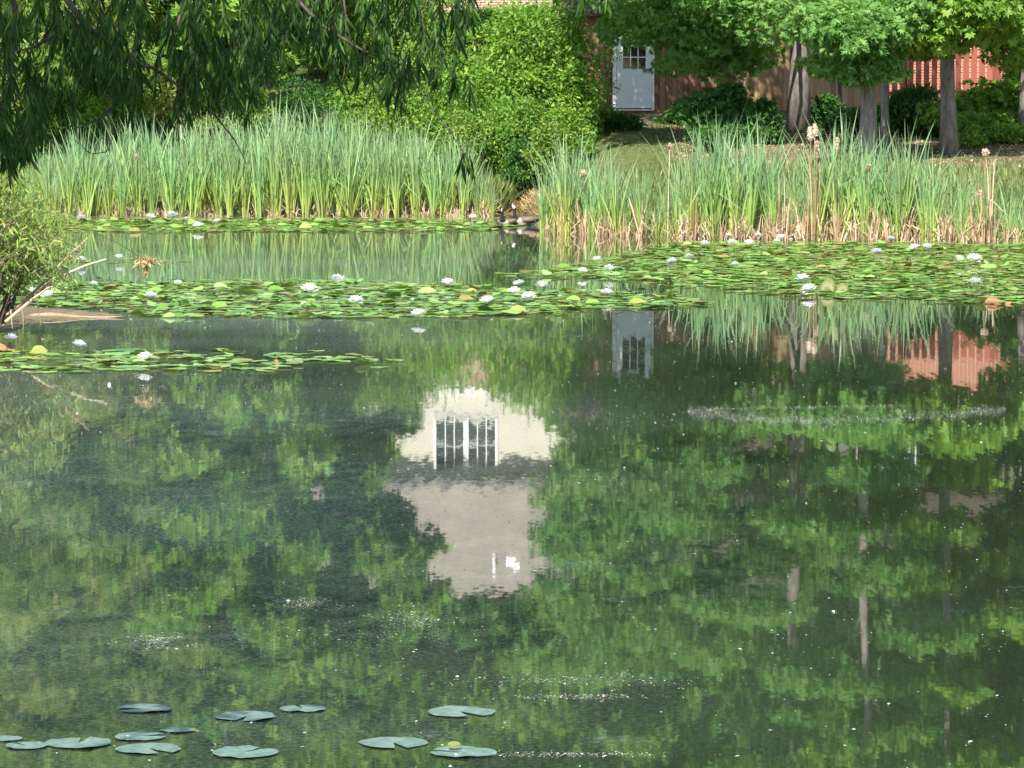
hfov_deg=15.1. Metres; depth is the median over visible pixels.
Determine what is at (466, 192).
cattail
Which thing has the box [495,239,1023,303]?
lily pads
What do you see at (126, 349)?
lily pad
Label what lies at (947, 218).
cattail
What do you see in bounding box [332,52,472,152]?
shrub
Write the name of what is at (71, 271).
dead stalk
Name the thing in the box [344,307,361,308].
lily pad
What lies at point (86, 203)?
cattail
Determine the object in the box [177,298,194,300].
lily pad
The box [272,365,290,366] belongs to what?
lily pad
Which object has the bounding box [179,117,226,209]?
cattail
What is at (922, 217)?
cattail
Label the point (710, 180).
cattail
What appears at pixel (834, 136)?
cattail
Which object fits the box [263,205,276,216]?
dead reed clump
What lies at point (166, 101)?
shrub
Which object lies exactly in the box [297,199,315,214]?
dead reed clump
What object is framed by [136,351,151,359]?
water lily
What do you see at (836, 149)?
cattail stalk
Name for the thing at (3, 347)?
rotten log
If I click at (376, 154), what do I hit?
cattail
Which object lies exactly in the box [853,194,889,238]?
dead reed bundle
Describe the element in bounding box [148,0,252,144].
young tree
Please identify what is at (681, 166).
cattail
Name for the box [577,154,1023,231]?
bank grass
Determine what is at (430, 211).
dead reed clump
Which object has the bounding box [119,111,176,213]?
cattail
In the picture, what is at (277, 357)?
lily pad
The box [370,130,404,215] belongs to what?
cattail
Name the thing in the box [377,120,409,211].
cattail
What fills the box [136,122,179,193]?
cattail
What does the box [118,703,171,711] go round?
lily pad
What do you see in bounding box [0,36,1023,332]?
ground
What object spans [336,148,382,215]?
cattail
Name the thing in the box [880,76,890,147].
young oak
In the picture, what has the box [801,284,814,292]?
water lily
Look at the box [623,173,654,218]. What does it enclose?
cattail
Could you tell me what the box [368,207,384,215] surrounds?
dead reed clump
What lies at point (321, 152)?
cattail
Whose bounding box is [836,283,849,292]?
raised lily leaf
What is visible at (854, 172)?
cattail
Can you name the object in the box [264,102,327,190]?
cattail
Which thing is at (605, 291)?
water lily
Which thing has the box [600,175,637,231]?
cattail
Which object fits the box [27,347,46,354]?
lily pad
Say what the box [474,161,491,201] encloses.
cattail
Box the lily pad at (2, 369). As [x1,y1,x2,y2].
[0,368,19,370]
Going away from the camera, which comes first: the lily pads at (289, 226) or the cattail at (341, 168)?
the lily pads at (289, 226)
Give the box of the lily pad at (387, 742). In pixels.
[359,737,427,747]
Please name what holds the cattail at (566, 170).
in the water
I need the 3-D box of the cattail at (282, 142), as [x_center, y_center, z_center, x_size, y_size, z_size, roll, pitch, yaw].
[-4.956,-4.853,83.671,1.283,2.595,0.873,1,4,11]
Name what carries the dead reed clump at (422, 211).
in the water
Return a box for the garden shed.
[559,0,716,112]
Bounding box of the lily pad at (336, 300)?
[327,295,345,301]
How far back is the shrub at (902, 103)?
85.62 m
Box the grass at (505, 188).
[454,172,526,211]
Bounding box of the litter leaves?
[657,114,1023,171]
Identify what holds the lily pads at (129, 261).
on the water
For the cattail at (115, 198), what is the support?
on the ground at (630, 154)
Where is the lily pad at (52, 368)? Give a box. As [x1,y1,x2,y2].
[47,367,70,369]
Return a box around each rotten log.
[0,343,14,351]
[30,313,123,317]
[984,297,1012,303]
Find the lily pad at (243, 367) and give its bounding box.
[230,367,253,368]
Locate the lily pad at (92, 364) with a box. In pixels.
[82,363,102,365]
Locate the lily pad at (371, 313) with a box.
[357,311,374,316]
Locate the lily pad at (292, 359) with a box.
[286,358,303,360]
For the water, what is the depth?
22.08 m
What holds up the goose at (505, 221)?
on the water
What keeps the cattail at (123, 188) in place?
in the water
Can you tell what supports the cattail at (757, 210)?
in the water
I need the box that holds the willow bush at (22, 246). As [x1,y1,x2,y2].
[0,157,84,323]
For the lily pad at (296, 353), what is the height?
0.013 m
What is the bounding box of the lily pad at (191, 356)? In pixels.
[180,355,203,357]
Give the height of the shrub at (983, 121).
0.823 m
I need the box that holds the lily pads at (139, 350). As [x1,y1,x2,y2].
[0,345,388,372]
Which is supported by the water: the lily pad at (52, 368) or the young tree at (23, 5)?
the lily pad at (52, 368)
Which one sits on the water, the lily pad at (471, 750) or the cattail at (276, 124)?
the lily pad at (471, 750)
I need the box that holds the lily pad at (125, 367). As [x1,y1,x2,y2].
[116,366,140,368]
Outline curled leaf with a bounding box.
[448,741,460,747]
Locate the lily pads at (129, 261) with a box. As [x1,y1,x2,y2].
[77,258,185,262]
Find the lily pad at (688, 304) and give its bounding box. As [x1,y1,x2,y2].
[679,302,697,304]
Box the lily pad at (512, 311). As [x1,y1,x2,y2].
[501,310,521,313]
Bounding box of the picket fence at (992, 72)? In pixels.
[887,46,1007,101]
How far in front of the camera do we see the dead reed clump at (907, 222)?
67.27 m
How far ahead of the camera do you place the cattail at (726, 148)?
69.43 m
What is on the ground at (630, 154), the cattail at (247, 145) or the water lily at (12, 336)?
the cattail at (247, 145)
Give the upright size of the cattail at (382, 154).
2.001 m
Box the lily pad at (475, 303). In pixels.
[468,302,488,304]
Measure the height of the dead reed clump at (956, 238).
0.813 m
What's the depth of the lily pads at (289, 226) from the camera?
75.91 m
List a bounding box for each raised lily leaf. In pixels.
[819,279,835,291]
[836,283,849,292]
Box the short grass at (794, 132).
[574,118,1022,183]
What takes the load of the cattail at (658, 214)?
in the water
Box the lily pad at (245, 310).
[231,309,250,311]
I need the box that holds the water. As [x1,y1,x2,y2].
[0,214,1023,767]
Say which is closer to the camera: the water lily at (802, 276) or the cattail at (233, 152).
the water lily at (802, 276)
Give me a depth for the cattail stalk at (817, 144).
68.18 m
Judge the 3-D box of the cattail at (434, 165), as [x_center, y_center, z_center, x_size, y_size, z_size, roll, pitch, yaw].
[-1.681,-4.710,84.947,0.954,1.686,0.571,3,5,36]
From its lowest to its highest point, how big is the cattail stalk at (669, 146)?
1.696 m
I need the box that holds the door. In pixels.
[613,33,653,110]
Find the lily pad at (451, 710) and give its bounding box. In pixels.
[428,705,494,716]
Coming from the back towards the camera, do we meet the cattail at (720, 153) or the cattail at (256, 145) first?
the cattail at (256, 145)
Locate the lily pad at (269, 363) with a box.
[262,362,281,364]
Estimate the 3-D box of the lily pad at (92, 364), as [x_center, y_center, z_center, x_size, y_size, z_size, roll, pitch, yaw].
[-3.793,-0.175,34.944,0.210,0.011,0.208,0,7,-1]
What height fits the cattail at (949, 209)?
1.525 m
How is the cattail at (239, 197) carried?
in the water
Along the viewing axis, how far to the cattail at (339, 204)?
82.52 m
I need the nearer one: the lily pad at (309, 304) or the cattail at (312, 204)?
the lily pad at (309, 304)
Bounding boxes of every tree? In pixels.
[0,0,117,153]
[0,0,610,189]
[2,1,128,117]
[53,0,174,146]
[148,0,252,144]
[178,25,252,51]
[225,0,306,107]
[314,0,391,48]
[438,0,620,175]
[528,0,622,111]
[560,0,850,133]
[780,0,941,161]
[890,0,1023,154]
[1017,0,1023,125]
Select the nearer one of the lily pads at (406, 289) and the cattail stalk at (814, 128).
the lily pads at (406, 289)
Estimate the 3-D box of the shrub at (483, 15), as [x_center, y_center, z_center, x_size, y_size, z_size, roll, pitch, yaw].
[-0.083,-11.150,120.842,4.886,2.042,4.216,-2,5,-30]
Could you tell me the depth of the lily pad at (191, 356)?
36.04 m
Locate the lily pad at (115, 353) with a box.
[105,352,129,355]
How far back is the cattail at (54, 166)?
85.62 m
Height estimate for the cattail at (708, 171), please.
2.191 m
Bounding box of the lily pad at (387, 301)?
[380,300,395,302]
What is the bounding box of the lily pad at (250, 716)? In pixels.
[215,711,275,720]
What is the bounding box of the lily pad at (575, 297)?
[566,295,579,300]
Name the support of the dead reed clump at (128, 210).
in the water
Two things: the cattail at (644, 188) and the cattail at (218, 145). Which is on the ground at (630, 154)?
the cattail at (218, 145)
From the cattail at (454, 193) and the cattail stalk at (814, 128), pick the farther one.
the cattail at (454, 193)
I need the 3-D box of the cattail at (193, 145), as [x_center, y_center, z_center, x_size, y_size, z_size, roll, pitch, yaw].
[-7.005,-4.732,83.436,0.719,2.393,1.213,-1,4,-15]
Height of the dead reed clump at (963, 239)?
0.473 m
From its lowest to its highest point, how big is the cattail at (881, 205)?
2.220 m
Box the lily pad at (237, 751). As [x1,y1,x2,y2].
[213,745,278,757]
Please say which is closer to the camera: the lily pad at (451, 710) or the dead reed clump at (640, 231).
the lily pad at (451, 710)
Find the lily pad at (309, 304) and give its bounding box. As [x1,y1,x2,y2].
[302,303,320,306]
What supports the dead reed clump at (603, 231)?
in the water
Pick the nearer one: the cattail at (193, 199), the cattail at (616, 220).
the cattail at (616, 220)
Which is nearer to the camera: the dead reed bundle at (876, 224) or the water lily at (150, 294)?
the water lily at (150, 294)
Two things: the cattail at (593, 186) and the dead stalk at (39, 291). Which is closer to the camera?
the dead stalk at (39, 291)
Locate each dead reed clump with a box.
[110,201,128,215]
[118,200,141,215]
[137,204,147,216]
[189,202,203,216]
[248,202,256,215]
[253,202,270,215]
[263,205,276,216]
[280,197,295,215]
[280,199,303,215]
[294,204,304,215]
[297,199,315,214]
[313,199,335,215]
[360,205,368,216]
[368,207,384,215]
[411,200,429,215]
[425,204,438,215]
[442,205,454,216]
[466,197,503,215]
[469,197,497,215]
[543,214,555,232]
[567,199,594,234]
[571,218,586,233]
[589,213,604,234]
[593,210,612,234]
[602,212,616,235]
[618,211,633,235]
[618,215,632,235]
[629,195,649,236]
[633,210,650,236]
[646,215,669,236]
[647,206,666,236]
[663,216,675,237]
[668,196,711,238]
[673,208,688,238]
[697,212,704,238]
[699,206,719,238]
[716,217,732,238]
[723,212,746,238]
[734,211,752,238]
[742,213,761,239]
[758,216,770,238]
[762,208,781,239]
[772,216,796,237]
[785,199,809,240]
[792,215,804,239]
[811,201,849,240]
[813,211,829,240]
[819,198,856,240]
[847,207,870,240]
[854,218,868,240]
[859,217,879,241]
[861,223,874,241]
[867,207,895,239]
[884,222,899,241]
[891,203,919,239]
[897,203,918,241]
[906,212,920,241]
[916,213,942,241]
[932,204,954,241]
[932,212,956,241]
[949,202,969,241]
[957,199,985,242]
[958,225,967,242]
[966,218,976,241]
[985,220,999,242]
[986,212,1000,242]
[995,214,1016,242]
[1008,222,1022,242]
[1017,212,1023,242]
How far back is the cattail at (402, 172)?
83.01 m
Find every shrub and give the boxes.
[0,35,74,151]
[44,60,157,147]
[93,26,229,142]
[168,42,290,137]
[268,76,357,133]
[278,6,352,64]
[301,24,372,77]
[321,70,415,143]
[322,0,481,83]
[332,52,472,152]
[372,17,515,167]
[425,108,527,186]
[435,0,562,50]
[460,87,569,189]
[496,135,544,200]
[520,116,580,187]
[529,101,599,167]
[546,61,603,142]
[581,101,617,133]
[603,110,647,130]
[653,105,701,123]
[667,82,781,142]
[682,123,746,151]
[737,111,789,143]
[757,105,784,120]
[806,106,879,134]
[810,92,850,125]
[858,105,931,136]
[877,81,940,137]
[905,76,1019,132]
[939,119,987,148]
[957,109,1006,140]
[981,121,1023,143]
[997,55,1020,81]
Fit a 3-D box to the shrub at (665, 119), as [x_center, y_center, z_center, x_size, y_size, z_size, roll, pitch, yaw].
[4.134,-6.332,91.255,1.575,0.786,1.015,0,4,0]
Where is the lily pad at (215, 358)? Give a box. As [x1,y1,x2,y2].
[206,357,225,359]
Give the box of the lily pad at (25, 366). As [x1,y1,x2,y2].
[20,365,39,367]
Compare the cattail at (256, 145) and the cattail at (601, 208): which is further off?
the cattail at (256, 145)
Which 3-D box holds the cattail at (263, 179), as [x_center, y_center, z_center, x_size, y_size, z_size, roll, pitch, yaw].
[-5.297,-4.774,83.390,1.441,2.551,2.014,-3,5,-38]
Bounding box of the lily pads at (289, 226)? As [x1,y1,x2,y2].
[39,215,524,231]
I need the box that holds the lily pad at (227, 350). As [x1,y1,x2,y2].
[216,348,239,351]
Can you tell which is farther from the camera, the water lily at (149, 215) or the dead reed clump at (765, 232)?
the water lily at (149, 215)
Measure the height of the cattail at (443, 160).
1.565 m
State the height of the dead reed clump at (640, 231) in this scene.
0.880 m
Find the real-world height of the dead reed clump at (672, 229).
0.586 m
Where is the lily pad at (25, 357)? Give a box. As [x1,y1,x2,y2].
[15,357,35,358]
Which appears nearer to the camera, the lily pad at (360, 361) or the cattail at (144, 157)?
the lily pad at (360, 361)
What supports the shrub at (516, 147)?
on the ground at (630, 154)
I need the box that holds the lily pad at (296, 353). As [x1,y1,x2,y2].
[282,352,307,354]
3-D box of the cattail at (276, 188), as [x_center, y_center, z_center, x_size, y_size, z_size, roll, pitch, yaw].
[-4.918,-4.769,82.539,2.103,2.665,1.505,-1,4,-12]
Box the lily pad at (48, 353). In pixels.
[44,352,63,355]
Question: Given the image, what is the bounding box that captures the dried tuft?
[52,229,162,277]
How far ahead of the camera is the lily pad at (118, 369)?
34.33 m
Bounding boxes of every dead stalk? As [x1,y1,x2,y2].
[0,237,87,321]
[1,250,83,326]
[4,282,64,322]
[11,259,105,311]
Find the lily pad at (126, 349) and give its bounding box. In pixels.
[113,348,134,351]
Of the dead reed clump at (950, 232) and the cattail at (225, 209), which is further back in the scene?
the cattail at (225, 209)
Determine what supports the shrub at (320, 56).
on the ground at (630, 154)
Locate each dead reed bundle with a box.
[542,181,580,233]
[756,148,840,240]
[771,179,799,239]
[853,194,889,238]
[968,158,1016,242]
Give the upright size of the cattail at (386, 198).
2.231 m
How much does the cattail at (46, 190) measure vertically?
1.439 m
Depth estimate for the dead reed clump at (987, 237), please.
66.65 m
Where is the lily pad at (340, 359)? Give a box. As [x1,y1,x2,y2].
[326,358,350,361]
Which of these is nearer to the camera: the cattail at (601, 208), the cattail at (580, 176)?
the cattail at (601, 208)
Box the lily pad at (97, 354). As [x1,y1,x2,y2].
[91,353,113,355]
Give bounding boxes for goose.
[500,208,516,225]
[507,205,539,225]
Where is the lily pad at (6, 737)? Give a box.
[0,735,21,740]
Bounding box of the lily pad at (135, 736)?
[114,732,165,739]
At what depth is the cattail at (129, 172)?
83.66 m
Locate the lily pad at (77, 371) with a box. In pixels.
[65,370,89,371]
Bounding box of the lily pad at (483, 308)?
[478,305,497,310]
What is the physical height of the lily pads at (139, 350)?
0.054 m
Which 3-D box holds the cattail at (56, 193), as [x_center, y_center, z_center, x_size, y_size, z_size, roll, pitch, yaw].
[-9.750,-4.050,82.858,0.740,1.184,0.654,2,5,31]
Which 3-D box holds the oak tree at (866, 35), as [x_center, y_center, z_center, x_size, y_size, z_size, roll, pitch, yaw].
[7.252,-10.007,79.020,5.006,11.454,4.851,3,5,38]
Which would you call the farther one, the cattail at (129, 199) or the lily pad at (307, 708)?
the cattail at (129, 199)
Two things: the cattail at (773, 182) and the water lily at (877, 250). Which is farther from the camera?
the cattail at (773, 182)
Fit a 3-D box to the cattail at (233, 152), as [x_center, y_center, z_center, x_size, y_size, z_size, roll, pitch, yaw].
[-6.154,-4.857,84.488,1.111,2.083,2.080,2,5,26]
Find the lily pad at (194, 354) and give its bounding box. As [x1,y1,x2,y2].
[183,353,206,355]
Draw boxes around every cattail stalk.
[580,169,586,202]
[667,143,672,236]
[806,126,812,238]
[811,123,818,207]
[814,140,820,158]
[834,137,839,180]
[866,164,871,225]
[982,148,989,204]
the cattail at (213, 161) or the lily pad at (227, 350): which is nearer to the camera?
the lily pad at (227, 350)
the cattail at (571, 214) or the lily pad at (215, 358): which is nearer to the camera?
the lily pad at (215, 358)
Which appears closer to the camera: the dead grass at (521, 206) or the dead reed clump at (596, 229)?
the dead reed clump at (596, 229)
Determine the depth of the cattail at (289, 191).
82.63 m
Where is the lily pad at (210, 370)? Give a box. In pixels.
[197,370,221,371]
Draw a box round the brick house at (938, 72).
[889,30,1002,94]
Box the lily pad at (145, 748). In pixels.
[115,742,179,753]
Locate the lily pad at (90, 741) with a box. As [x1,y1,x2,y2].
[44,736,110,747]
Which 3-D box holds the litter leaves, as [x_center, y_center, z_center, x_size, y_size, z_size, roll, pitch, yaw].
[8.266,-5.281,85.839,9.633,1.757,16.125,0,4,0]
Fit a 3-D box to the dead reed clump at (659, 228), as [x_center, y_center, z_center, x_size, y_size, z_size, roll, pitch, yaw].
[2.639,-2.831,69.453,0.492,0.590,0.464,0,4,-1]
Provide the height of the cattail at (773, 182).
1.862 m
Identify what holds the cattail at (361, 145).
on the ground at (630, 154)
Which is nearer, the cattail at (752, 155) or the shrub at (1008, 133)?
the cattail at (752, 155)
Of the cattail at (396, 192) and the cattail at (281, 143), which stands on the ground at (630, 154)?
the cattail at (281, 143)
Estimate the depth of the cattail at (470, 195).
83.80 m
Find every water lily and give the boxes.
[4,333,18,339]
[40,290,52,297]
[72,340,85,346]
[77,214,84,218]
[88,281,97,285]
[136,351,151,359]
[144,291,158,297]
[146,213,155,219]
[165,211,178,218]
[192,222,204,226]
[302,283,317,290]
[330,274,346,283]
[349,295,362,302]
[411,309,426,315]
[439,278,453,283]
[480,295,493,302]
[508,286,519,292]
[513,279,524,284]
[521,292,536,297]
[535,280,548,286]
[600,288,612,294]
[602,264,616,271]
[667,257,677,262]
[684,254,692,258]
[745,239,753,244]
[795,273,807,279]
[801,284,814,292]
[870,248,882,252]
[908,244,918,248]
[956,255,964,260]
[968,253,980,261]
[968,277,980,282]
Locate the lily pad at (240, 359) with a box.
[230,358,253,360]
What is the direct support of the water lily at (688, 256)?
on the lily pads at (1014, 258)
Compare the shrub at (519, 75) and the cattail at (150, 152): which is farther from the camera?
the shrub at (519, 75)
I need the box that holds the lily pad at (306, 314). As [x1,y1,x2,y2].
[298,312,315,315]
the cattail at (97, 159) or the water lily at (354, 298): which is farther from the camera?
the cattail at (97, 159)
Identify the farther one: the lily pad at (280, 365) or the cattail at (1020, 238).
the cattail at (1020, 238)
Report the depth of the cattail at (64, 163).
84.95 m
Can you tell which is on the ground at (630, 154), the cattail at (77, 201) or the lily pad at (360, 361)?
the cattail at (77, 201)
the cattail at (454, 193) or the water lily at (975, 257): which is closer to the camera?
the water lily at (975, 257)
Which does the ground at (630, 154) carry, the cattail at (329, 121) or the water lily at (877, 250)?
the cattail at (329, 121)
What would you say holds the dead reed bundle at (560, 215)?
in the water
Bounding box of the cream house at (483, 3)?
[408,0,568,46]
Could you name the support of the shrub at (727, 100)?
on the ground at (630, 154)
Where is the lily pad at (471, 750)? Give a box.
[430,746,496,756]
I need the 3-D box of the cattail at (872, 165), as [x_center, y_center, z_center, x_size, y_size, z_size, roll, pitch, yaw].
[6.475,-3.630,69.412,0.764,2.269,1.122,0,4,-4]
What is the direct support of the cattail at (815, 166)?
in the water
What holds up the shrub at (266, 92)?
on the ground at (630, 154)
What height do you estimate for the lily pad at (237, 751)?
0.007 m
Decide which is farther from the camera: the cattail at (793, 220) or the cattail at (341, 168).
the cattail at (341, 168)
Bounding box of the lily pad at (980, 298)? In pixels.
[972,297,986,300]
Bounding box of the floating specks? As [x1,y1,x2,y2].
[1,303,1022,766]
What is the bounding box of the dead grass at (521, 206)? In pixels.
[470,181,552,214]
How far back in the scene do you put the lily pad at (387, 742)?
14.25 m
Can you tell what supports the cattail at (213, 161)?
on the ground at (630, 154)
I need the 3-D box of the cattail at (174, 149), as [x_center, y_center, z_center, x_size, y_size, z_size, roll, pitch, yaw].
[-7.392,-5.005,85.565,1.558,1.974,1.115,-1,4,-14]
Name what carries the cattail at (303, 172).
on the ground at (630, 154)
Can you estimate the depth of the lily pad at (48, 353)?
36.44 m
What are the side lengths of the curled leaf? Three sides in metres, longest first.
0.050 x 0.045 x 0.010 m
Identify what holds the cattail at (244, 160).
on the ground at (630, 154)
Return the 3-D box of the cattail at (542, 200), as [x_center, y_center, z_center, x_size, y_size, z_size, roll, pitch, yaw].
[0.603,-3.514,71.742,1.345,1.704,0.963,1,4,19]
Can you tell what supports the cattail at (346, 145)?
on the ground at (630, 154)
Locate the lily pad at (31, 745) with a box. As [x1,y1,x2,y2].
[6,741,47,748]
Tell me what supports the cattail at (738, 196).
in the water
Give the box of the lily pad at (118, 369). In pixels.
[107,368,132,370]
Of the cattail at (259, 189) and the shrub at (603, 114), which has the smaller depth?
the cattail at (259, 189)
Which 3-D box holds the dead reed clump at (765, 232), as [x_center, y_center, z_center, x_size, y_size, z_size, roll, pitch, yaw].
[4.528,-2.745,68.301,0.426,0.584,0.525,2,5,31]
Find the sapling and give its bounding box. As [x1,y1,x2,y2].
[838,50,841,102]
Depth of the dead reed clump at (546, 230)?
71.65 m
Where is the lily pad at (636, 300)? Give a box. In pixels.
[628,298,645,304]
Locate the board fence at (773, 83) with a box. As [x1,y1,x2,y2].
[717,40,879,110]
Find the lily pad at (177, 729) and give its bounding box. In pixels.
[159,726,192,731]
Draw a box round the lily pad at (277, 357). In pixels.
[265,355,289,358]
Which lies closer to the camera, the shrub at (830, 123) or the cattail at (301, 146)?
the cattail at (301, 146)
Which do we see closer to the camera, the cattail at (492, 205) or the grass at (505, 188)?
the cattail at (492, 205)
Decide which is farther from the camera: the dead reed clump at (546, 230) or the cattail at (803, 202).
the dead reed clump at (546, 230)
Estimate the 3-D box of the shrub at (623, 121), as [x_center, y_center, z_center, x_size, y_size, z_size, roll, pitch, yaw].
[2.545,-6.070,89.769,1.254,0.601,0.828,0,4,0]
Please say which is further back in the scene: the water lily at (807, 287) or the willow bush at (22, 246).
the water lily at (807, 287)
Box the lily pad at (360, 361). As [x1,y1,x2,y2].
[354,359,376,363]
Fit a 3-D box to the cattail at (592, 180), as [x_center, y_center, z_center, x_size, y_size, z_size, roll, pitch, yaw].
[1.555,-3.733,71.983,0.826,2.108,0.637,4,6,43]
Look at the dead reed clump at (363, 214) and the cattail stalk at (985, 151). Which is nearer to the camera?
the cattail stalk at (985, 151)
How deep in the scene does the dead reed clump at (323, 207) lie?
83.15 m
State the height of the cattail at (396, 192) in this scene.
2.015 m
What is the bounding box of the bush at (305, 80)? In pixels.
[164,54,500,132]
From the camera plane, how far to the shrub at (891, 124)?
86.04 m
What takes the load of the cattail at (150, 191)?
in the water
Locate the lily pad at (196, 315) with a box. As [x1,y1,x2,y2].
[184,313,204,316]
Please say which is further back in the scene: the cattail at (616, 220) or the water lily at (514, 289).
the cattail at (616, 220)
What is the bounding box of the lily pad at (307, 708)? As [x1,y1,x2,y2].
[280,704,325,711]
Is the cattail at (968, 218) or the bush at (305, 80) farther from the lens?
the bush at (305, 80)
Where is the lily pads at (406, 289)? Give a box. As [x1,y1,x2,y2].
[0,275,714,317]
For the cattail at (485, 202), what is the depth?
83.72 m
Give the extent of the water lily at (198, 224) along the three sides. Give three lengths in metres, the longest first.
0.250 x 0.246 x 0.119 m
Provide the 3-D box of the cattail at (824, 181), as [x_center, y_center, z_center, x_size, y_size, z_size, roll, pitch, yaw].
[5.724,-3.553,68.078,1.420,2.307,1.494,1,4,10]
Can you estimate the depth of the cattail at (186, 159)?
85.19 m
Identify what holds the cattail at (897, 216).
in the water
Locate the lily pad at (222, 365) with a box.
[205,363,230,366]
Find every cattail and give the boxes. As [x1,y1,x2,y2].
[21,189,42,213]
[23,171,35,204]
[25,126,112,215]
[26,149,55,199]
[36,142,62,210]
[36,142,71,196]
[36,144,51,196]
[36,147,55,187]
[37,145,64,201]
[37,155,64,213]
[38,161,67,209]
[40,164,68,207]
[42,117,106,212]
[43,144,83,211]
[47,127,114,197]
[50,170,69,214]
[51,139,83,216]
[53,141,74,198]
[54,132,98,201]
[67,147,115,215]
[81,166,113,215]
[87,119,154,213]
[88,128,116,214]
[88,135,109,193]
[90,139,129,216]
[91,152,124,210]
[102,120,155,207]
[103,121,136,175]
[108,126,145,215]
[108,127,172,215]
[109,131,124,187]
[111,150,138,216]
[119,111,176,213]
[119,118,162,209]
[122,113,154,178]
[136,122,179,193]
[138,142,169,213]
[140,119,191,211]
[142,139,188,208]
[142,162,164,213]
[148,123,207,201]
[148,128,209,216]
[157,107,230,214]
[158,122,187,165]
[162,118,220,216]
[162,128,190,214]
[169,121,199,214]
[171,164,189,216]
[173,135,193,173]
[176,126,203,163]
[176,142,215,210]
[178,114,221,193]
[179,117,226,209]
[184,112,235,204]
[184,117,255,214]
[187,130,248,212]
[189,135,229,205]
[189,136,236,215]
[206,112,238,164]
[208,108,262,215]
[210,106,274,210]
[210,116,255,207]
[214,121,252,215]
[214,135,250,215]
[215,121,270,162]
[223,128,255,210]
[224,120,271,172]
[228,117,298,213]
[232,102,325,215]
[232,136,254,215]
[237,138,283,210]
[242,107,314,211]
[244,132,270,211]
[248,124,285,216]
[253,92,292,150]
[253,104,312,203]
[256,107,303,191]
[263,105,306,207]
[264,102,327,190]
[266,109,314,205]
[271,97,330,169]
[273,113,322,216]
[274,119,318,215]
[289,106,333,212]
[289,111,304,198]
[289,138,319,214]
[295,105,351,216]
[298,119,357,215]
[302,96,348,151]
[302,134,342,213]
[306,102,352,207]
[307,129,372,216]
[309,113,363,200]
[313,117,384,216]
[324,123,366,215]
[327,118,368,210]
[327,142,348,212]
[331,144,354,214]
[336,121,370,150]
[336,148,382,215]
[345,139,383,212]
[345,149,364,212]
[347,108,388,166]
[348,118,386,214]
[350,116,370,193]
[351,115,386,194]
[355,139,394,215]
[365,121,397,156]
[365,132,390,203]
[366,128,390,202]
[366,129,427,214]
[370,121,393,153]
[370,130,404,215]
[371,135,421,215]
[376,123,408,215]
[377,115,406,214]
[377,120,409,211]
[377,136,415,182]
[383,112,432,205]
[384,127,412,181]
[395,143,452,215]
[398,134,448,209]
[400,123,443,215]
[401,126,437,159]
[403,120,437,208]
[405,118,431,211]
[407,118,436,215]
[410,143,455,215]
[421,137,442,206]
[424,130,446,189]
[426,129,475,209]
[431,135,456,215]
[434,136,456,197]
[434,138,485,185]
[440,143,464,209]
[452,156,476,215]
[453,130,484,212]
[454,160,473,216]
[468,174,486,215]
[471,181,484,211]
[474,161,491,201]
[479,173,498,213]
[482,173,500,209]
[483,185,497,216]
[517,155,576,232]
[525,134,606,218]
[526,156,564,232]
[528,140,593,233]
[529,166,579,229]
[541,136,580,223]
[543,150,593,230]
[544,190,552,231]
[546,128,583,233]
[552,128,590,231]
[558,130,598,231]
[570,176,607,233]
[575,160,604,205]
[577,180,601,233]
[579,136,614,232]
[579,136,619,229]
[585,155,629,233]
[590,153,657,235]
[595,143,629,203]
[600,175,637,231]
[602,149,627,225]
[603,189,626,233]
[607,151,632,231]
[611,163,658,227]
[614,163,637,219]
[619,167,664,225]
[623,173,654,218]
[624,175,659,233]
[630,171,650,215]
[634,205,653,236]
[639,148,689,235]
[641,127,705,211]
[642,164,690,234]
[642,197,674,237]
[644,203,671,232]
[653,175,694,237]
[664,124,701,238]
[665,152,720,229]
[666,153,692,198]
[671,184,687,223]
[681,127,719,215]
[684,116,746,238]
[686,131,754,213]
[687,110,722,237]
[689,115,737,223]
[702,125,748,236]
[704,103,778,214]
[714,131,760,238]
[721,129,793,238]
[723,120,806,237]
[725,144,753,220]
[726,136,748,237]
[738,122,795,228]
[739,112,796,233]
[740,133,797,238]
[742,133,768,234]
[742,163,775,227]
[743,132,768,211]
[757,148,795,229]
[762,126,882,240]
[768,167,804,226]
[776,130,864,240]
[777,110,855,238]
[777,139,815,230]
[777,170,809,224]
[783,182,826,239]
[786,200,798,239]
[787,136,828,222]
[795,169,817,238]
[797,137,862,212]
[800,125,877,232]
[804,122,888,239]
[812,108,878,224]
[824,132,889,240]
[825,129,885,226]
[846,126,896,234]
[849,127,892,225]
[850,157,895,233]
[859,129,948,239]
[860,131,914,237]
[868,118,956,234]
[869,133,893,192]
[870,136,903,233]
[870,141,929,241]
[878,147,911,236]
[892,125,931,239]
[909,154,946,241]
[918,155,960,241]
[920,155,953,238]
[929,198,966,241]
[940,174,968,235]
[945,199,973,241]
[946,147,1015,229]
[947,162,978,215]
[951,164,978,240]
[954,170,1023,242]
[959,194,976,237]
[965,162,1000,242]
[969,161,1011,231]
[969,211,1005,242]
[1009,193,1023,242]
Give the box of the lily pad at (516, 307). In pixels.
[509,305,525,311]
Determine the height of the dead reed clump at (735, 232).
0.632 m
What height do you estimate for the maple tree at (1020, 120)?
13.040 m
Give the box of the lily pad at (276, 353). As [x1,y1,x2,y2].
[263,352,286,355]
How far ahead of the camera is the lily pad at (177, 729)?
14.53 m
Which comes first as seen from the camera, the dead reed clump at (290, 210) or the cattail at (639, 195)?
the cattail at (639, 195)
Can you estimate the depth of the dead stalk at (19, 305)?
39.69 m
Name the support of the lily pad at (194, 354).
on the water
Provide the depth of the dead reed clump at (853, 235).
67.46 m
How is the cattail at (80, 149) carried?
on the ground at (630, 154)
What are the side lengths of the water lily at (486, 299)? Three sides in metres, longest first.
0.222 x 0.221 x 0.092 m

